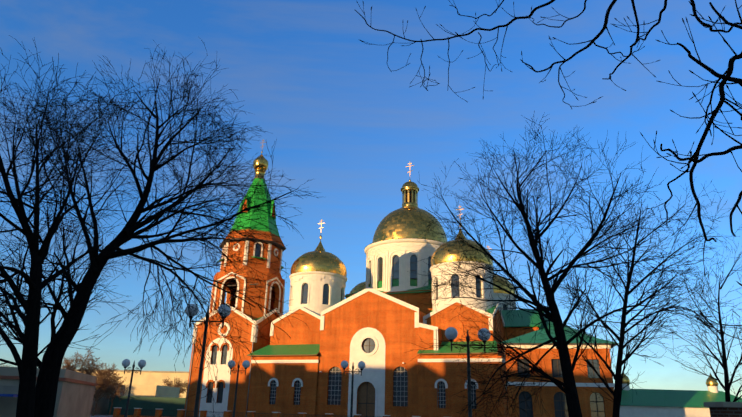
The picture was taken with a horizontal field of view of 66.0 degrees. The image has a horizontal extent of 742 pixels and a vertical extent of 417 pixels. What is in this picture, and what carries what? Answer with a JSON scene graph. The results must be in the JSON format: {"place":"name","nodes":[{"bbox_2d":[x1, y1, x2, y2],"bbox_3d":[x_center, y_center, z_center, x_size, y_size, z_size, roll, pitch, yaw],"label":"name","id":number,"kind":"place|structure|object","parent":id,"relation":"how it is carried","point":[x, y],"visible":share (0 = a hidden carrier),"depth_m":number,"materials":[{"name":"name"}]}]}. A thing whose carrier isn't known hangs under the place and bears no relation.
{"place":"outdoors","nodes":[
{"label":"outdoors","id":0,"kind":"place"},
{"bbox_2d":[90,415,168,416],"bbox_3d":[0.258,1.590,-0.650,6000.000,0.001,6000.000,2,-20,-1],"label":"ground","id":1,"kind":"structure","parent":0,"point":[108,416],"depth_m":86.72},
{"bbox_2d":[0,394,17,396],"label":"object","id":2,"kind":"structure","parent":1,"relation":"on","point":[8,395],"depth_m":36.39,"materials":[{"name":"blue"}]},
{"bbox_2d":[0,348,187,415],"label":"bushes","id":3,"kind":"object","parent":1,"relation":"on","point":[104,377],"visible":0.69,"depth_m":84.18,"materials":[{"name":"brown plant"}]},
{"bbox_2d":[77,371,188,397],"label":"background building","id":4,"kind":"structure","parent":1,"relation":"on","point":[147,384],"depth_m":161.15,"materials":[{"name":"paint"}]},
{"bbox_2d":[107,396,185,416],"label":"low building","id":5,"kind":"structure","parent":1,"relation":"on","point":[168,404],"depth_m":95.50,"materials":[{"name":"green metal"}]},
{"bbox_2d":[0,35,319,416],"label":"tree","id":6,"kind":"object","parent":1,"relation":"on","point":[36,399],"visible":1,"depth_m":12.58,"materials":[{"name":"black plant"}]},
{"bbox_2d":[113,407,420,416],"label":"fence","id":7,"kind":"object","parent":1,"relation":"on","point":[158,412],"depth_m":67.16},
{"bbox_2d":[124,308,486,416],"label":"street lamps","id":8,"kind":"object","parent":1,"relation":"on","point":[353,371],"visible":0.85,"depth_m":22.11,"materials":[{"name":"black metal"}]},
{"bbox_2d":[122,304,490,368],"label":"lamp globes","id":9,"kind":"object","parent":8,"relation":"attached to","point":[451,333],"visible":0.73,"depth_m":22.21,"materials":[{"name":"blue glass"}]},
{"bbox_2d":[355,0,741,339],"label":"tree branches","id":10,"kind":"object","parent":1,"relation":"on","point":[728,72],"visible":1,"depth_m":4.30,"materials":[{"name":"black plant"}]},
{"bbox_2d":[405,110,725,416],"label":"tree","id":11,"kind":"object","parent":1,"relation":"on","point":[568,383],"visible":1,"depth_m":15.67,"materials":[{"name":"black plant"}]},
{"bbox_2d":[534,177,741,416],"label":"tree","id":12,"kind":"object","parent":1,"relation":"on","point":[618,377],"visible":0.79,"depth_m":19.40,"materials":[{"name":"black plant"}]},
{"bbox_2d":[709,407,741,416],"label":"brick wall","id":13,"kind":"structure","parent":1,"relation":"on","point":[725,411],"depth_m":13.57,"materials":[{"name":"brick"}]},
{"bbox_2d":[0,344,741,416],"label":"building","id":14,"kind":"structure","parent":0,"point":[547,394],"depth_m":47.35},
{"bbox_2d":[0,375,97,385],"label":"roof","id":15,"kind":"structure","parent":14,"relation":"on","point":[60,379],"depth_m":45.19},
{"bbox_2d":[497,343,618,355],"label":"roof trim","id":16,"kind":"structure","parent":14,"relation":"on","point":[501,354],"depth_m":48.26,"materials":[{"name":"white wood"}]},
{"bbox_2d":[519,359,604,416],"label":"frame","id":17,"kind":"object","parent":14,"relation":"attached to","point":[596,401],"visible":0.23,"depth_m":47.01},
{"bbox_2d":[502,330,741,407],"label":"roof","id":18,"kind":"structure","parent":14,"relation":"on","point":[669,398],"depth_m":97.89,"materials":[{"name":"green metal"}]},
{"bbox_2d":[622,373,717,385],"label":"domes","id":19,"kind":"structure","parent":14,"relation":"on","point":[710,381],"depth_m":102.23,"materials":[{"name":"gold metal"}]},
{"bbox_2d":[0,0,741,397],"label":"sky","id":20,"kind":"structure","parent":0,"point":[339,118],"materials":[{"name":"blue"}]},
{"bbox_2d":[184,199,592,416],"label":"church","id":21,"kind":"structure","parent":0,"point":[392,322],"depth_m":74.17,"materials":[{"name":"orange brick"}]},
{"bbox_2d":[219,178,283,269],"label":"spire roof","id":22,"kind":"structure","parent":21,"relation":"attached to","point":[268,224],"depth_m":89.83,"materials":[{"name":"green metal"}]},
{"bbox_2d":[185,326,474,416],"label":"church grille","id":23,"kind":"object","parent":21,"relation":"attached to","point":[400,376],"visible":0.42,"depth_m":71.73,"materials":[{"name":"black metal"}]},
{"bbox_2d":[207,190,481,416],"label":"church frame","id":24,"kind":"object","parent":21,"relation":"attached to","point":[279,246],"visible":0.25,"depth_m":86.31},
{"bbox_2d":[357,382,374,416],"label":"church door","id":25,"kind":"structure","parent":21,"relation":"attached to","point":[365,395],"depth_m":70.03,"materials":[{"name":"brown wood"}]},
{"bbox_2d":[253,140,490,252],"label":"finials","id":26,"kind":"object","parent":21,"relation":"attached to","point":[410,185],"visible":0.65,"depth_m":94.48,"materials":[{"name":"gold metal"}]},
{"bbox_2d":[246,352,497,356],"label":"roof trim","id":27,"kind":"structure","parent":21,"relation":"attached to","point":[318,353],"depth_m":73.47,"materials":[{"name":"metal"}]},
{"bbox_2d":[290,207,515,294],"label":"domes","id":28,"kind":"structure","parent":21,"relation":"attached to","point":[399,223],"depth_m":87.34,"materials":[{"name":"gold metal"}]},
{"bbox_2d":[248,279,588,354],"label":"roof","id":29,"kind":"structure","parent":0,"point":[523,319],"depth_m":76.88,"materials":[{"name":"green metal"}]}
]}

